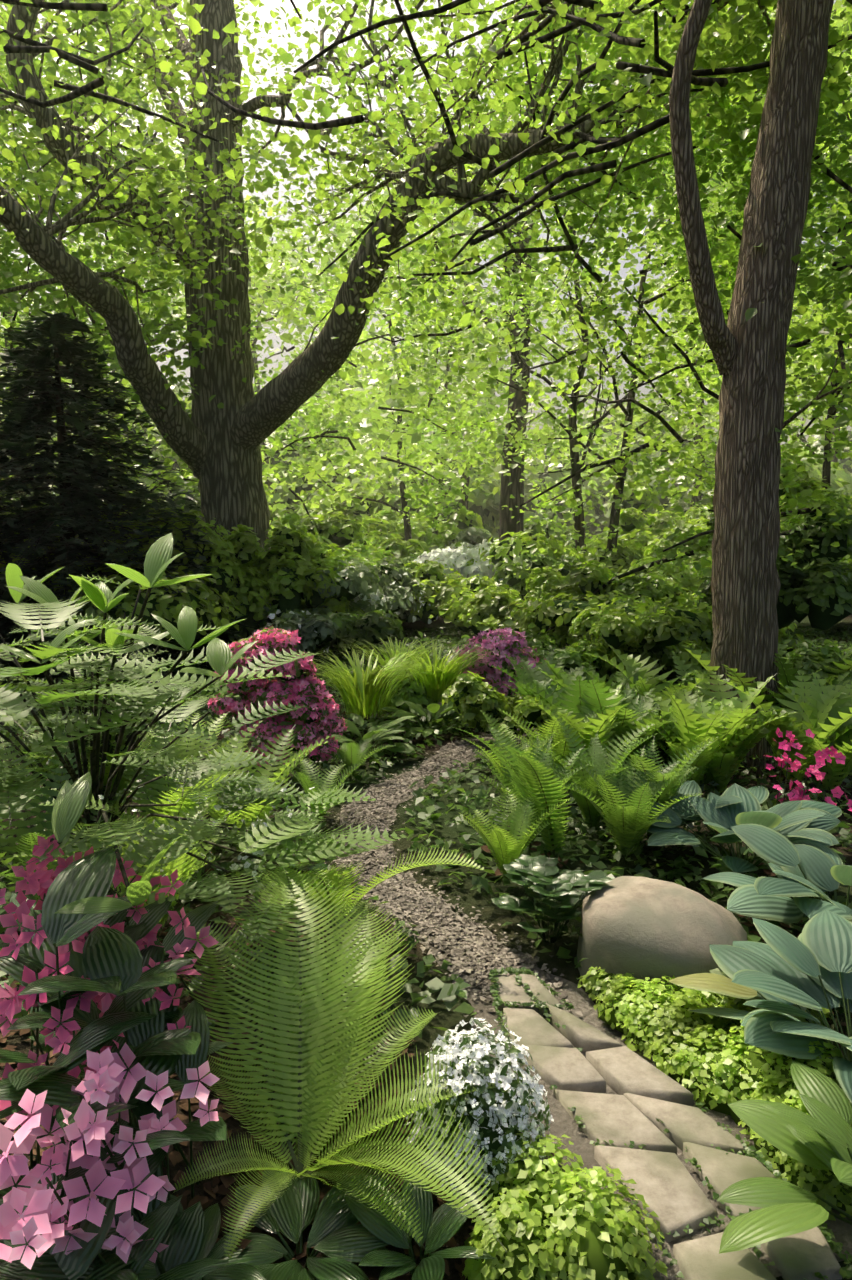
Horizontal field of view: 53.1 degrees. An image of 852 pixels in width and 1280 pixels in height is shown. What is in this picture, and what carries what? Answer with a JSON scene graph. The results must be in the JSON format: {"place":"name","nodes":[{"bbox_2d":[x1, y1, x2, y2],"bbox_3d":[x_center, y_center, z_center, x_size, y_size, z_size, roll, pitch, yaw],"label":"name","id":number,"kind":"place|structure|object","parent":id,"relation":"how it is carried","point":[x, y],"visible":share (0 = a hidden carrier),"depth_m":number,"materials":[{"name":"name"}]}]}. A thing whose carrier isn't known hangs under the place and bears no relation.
{"place":"outdoors","nodes":[
{"label":"outdoors","id":0,"kind":"place"},
{"bbox_2d":[104,31,134,59],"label":"leaves","id":1,"kind":"object","parent":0,"point":[129,39],"depth_m":15.92,"materials":[{"name":"green plant"}]},
{"bbox_2d":[0,532,258,913],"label":"broad leaves","id":2,"kind":"object","parent":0,"point":[71,801],"visible":0.9,"depth_m":2.14,"materials":[{"name":"green plant"}]},
{"bbox_2d":[207,628,346,766],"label":"magenta azalea flowers","id":3,"kind":"object","parent":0,"point":[299,686],"visible":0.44,"depth_m":5.20,"materials":[{"name":"purple plant"}]},
{"bbox_2d":[0,0,851,645],"bbox_3d":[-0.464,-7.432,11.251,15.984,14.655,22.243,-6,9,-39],"label":"canopy","id":4,"kind":"object","parent":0,"point":[740,130],"depth_m":9.20,"materials":[{"name":"green plant"}]},
{"bbox_2d":[0,600,851,1279],"bbox_3d":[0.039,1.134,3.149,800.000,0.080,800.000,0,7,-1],"label":"ground","id":5,"kind":"structure","parent":0,"point":[452,890],"depth_m":3.59,"materials":[{"name":"soil"}]},
{"bbox_2d":[0,310,247,702],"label":"conifer","id":6,"kind":"object","parent":5,"relation":"on","point":[77,355],"depth_m":8.83,"materials":[{"name":"green plant"}]},
{"bbox_2d":[0,574,405,944],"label":"fern","id":7,"kind":"object","parent":5,"relation":"on","point":[13,706],"depth_m":2.62,"materials":[{"name":"green plant"}]},
{"bbox_2d":[12,482,522,652],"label":"shrubs","id":8,"kind":"object","parent":5,"relation":"on","point":[392,593],"depth_m":10.89,"materials":[{"name":"green plant"}]},
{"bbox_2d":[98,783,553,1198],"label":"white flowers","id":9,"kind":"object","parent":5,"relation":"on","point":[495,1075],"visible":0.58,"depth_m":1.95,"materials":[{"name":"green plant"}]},
{"bbox_2d":[226,646,516,761],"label":"leaves","id":10,"kind":"object","parent":5,"relation":"on","point":[307,721],"visible":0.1,"depth_m":5.25,"materials":[{"name":"plant"}]},
{"bbox_2d":[209,626,540,765],"bbox_3d":[-0.147,0.251,6.413,0.808,0.960,3.340,5,9,37],"label":"azalea","id":11,"kind":"object","parent":5,"relation":"on","point":[262,698],"depth_m":5.22,"materials":[{"name":"purple plant"}]},
{"bbox_2d":[139,855,611,1279],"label":"dark broad leaves","id":12,"kind":"object","parent":5,"relation":"on","point":[340,1237],"visible":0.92,"depth_m":1.82,"materials":[{"name":"green plant"}]},
{"bbox_2d":[53,492,697,651],"bbox_3d":[20.345,-7.327,48.722,89.088,5.698,33.148,-7,10,-44],"label":"white blossom","id":13,"kind":"object","parent":5,"relation":"on","point":[481,570],"depth_m":16.41,"materials":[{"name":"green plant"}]},
{"bbox_2d":[0,0,767,646],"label":"oak tree","id":14,"kind":"object","parent":5,"relation":"on","point":[238,448],"depth_m":10.52,"materials":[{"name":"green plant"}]},
{"bbox_2d":[0,751,850,1279],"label":"flowering shrub leaves","id":15,"kind":"object","parent":5,"relation":"on","point":[112,961],"visible":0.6,"depth_m":1.67,"materials":[{"name":"green plant"}]},
{"bbox_2d":[0,834,218,1131],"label":"pink flowers","id":16,"kind":"object","parent":15,"relation":"attached to","point":[9,1008],"visible":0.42,"depth_m":1.87,"materials":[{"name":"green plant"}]},
{"bbox_2d":[0,1042,219,1269],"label":"pink flowers","id":17,"kind":"object","parent":15,"relation":"on","point":[108,1082],"visible":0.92,"depth_m":1.43,"materials":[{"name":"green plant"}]},
{"bbox_2d":[763,728,851,811],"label":"pink flowers","id":18,"kind":"object","parent":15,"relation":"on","point":[819,758],"visible":0.85,"depth_m":4.41,"materials":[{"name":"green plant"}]},
{"bbox_2d":[0,632,851,1273],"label":"ferns","id":19,"kind":"object","parent":5,"relation":"on","point":[308,1090],"depth_m":3.40,"materials":[{"name":"green plant"}]},
{"bbox_2d":[0,0,851,547],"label":"tree crowns","id":20,"kind":"object","parent":5,"relation":"on","point":[414,444],"depth_m":23.64,"materials":[{"name":"green plant"}]},
{"bbox_2d":[0,383,851,751],"bbox_3d":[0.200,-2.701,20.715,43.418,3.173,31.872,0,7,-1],"label":"shrubs","id":21,"kind":"object","parent":5,"relation":"on","point":[604,620],"depth_m":10.09,"materials":[{"name":"green plant"}]},
{"bbox_2d":[0,625,851,1194],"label":"green cover","id":22,"kind":"object","parent":5,"relation":"on","point":[448,993],"visible":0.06,"depth_m":3.89,"materials":[{"name":"green plant"}]},
{"bbox_2d":[304,636,497,718],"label":"arching grass","id":23,"kind":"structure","parent":22,"relation":"on","point":[362,688],"depth_m":6.72,"materials":[{"name":"green plant"}]},
{"bbox_2d":[0,1,851,552],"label":"trees","id":24,"kind":"object","parent":5,"relation":"on","point":[516,485],"depth_m":20.90,"materials":[{"name":"plant"}]},
{"bbox_2d":[0,711,851,1279],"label":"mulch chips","id":25,"kind":"object","parent":5,"relation":"on","point":[208,1189],"visible":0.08,"depth_m":2.14,"materials":[{"name":"brown wood"}]},
{"bbox_2d":[0,372,851,539],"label":"shrubs","id":26,"kind":"object","parent":5,"relation":"on","point":[481,498],"depth_m":36.66,"materials":[{"name":"green plant"}]},
{"bbox_2d":[1,484,851,711],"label":"shrubs","id":27,"kind":"object","parent":5,"relation":"on","point":[816,661],"depth_m":9.38,"materials":[{"name":"green plant"}]},
{"bbox_2d":[423,1056,528,1197],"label":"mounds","id":28,"kind":"object","parent":5,"relation":"on","point":[496,1144],"visible":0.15,"depth_m":1.95,"materials":[{"name":"plant"}]},
{"bbox_2d":[331,700,851,1253],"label":"green hostas","id":29,"kind":"object","parent":5,"relation":"on","point":[821,1138],"visible":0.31,"depth_m":1.89,"materials":[{"name":"green plant"}]},
{"bbox_2d":[358,0,851,768],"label":"maple tree","id":30,"kind":"object","parent":5,"relation":"on","point":[750,364],"visible":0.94,"depth_m":5.38,"materials":[{"name":"brown plant"}]},
{"bbox_2d":[577,876,747,992],"bbox_3d":[0.838,1.110,3.028,0.608,0.469,0.489,2,7,16],"label":"boulder","id":31,"kind":"object","parent":5,"relation":"on","point":[639,927],"visible":0.6,"depth_m":2.87,"materials":[{"name":"stone"}]},
{"bbox_2d":[473,973,851,1279],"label":"chartreuse mounds","id":32,"kind":"object","parent":5,"relation":"on","point":[590,1243],"visible":0.08,"depth_m":1.89,"materials":[{"name":"green plant"}]},
{"bbox_2d":[610,779,851,1103],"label":"blue hostas","id":33,"kind":"object","parent":5,"relation":"on","point":[780,978],"visible":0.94,"depth_m":2.92,"materials":[{"name":"green plant"}]},
{"bbox_2d":[0,0,851,735],"label":"sky","id":34,"kind":"structure","parent":0,"point":[263,12],"materials":[{"name":"white"}]},
{"bbox_2d":[453,627,548,695],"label":"mauve azalea flowers","id":35,"kind":"object","parent":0,"point":[500,646],"depth_m":7.32,"materials":[{"name":"purple plant"}]},
{"bbox_2d":[335,694,851,1279],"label":"gravel path","id":36,"kind":"structure","parent":0,"point":[565,1122],"depth_m":2.53,"materials":[{"name":"gravel"}]},
{"bbox_2d":[324,716,587,1025],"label":"path pebbles","id":37,"kind":"object","parent":36,"relation":"on","point":[478,958],"visible":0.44,"depth_m":3.55,"materials":[{"name":"grey gravel"}]},
{"bbox_2d":[491,973,841,1279],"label":"stone pavers","id":38,"kind":"object","parent":36,"relation":"on","point":[666,1186],"visible":0.81,"depth_m":2.13,"materials":[{"name":"beige stone"}]},
{"bbox_2d":[488,966,851,1279],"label":"paving joints","id":39,"kind":"object","parent":36,"relation":"on","point":[846,1271],"visible":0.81,"depth_m":2.07,"materials":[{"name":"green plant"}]},
{"bbox_2d":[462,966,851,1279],"bbox_3d":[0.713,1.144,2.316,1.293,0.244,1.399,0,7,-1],"label":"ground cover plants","id":40,"kind":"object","parent":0,"point":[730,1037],"visible":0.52,"depth_m":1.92,"materials":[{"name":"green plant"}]}
]}

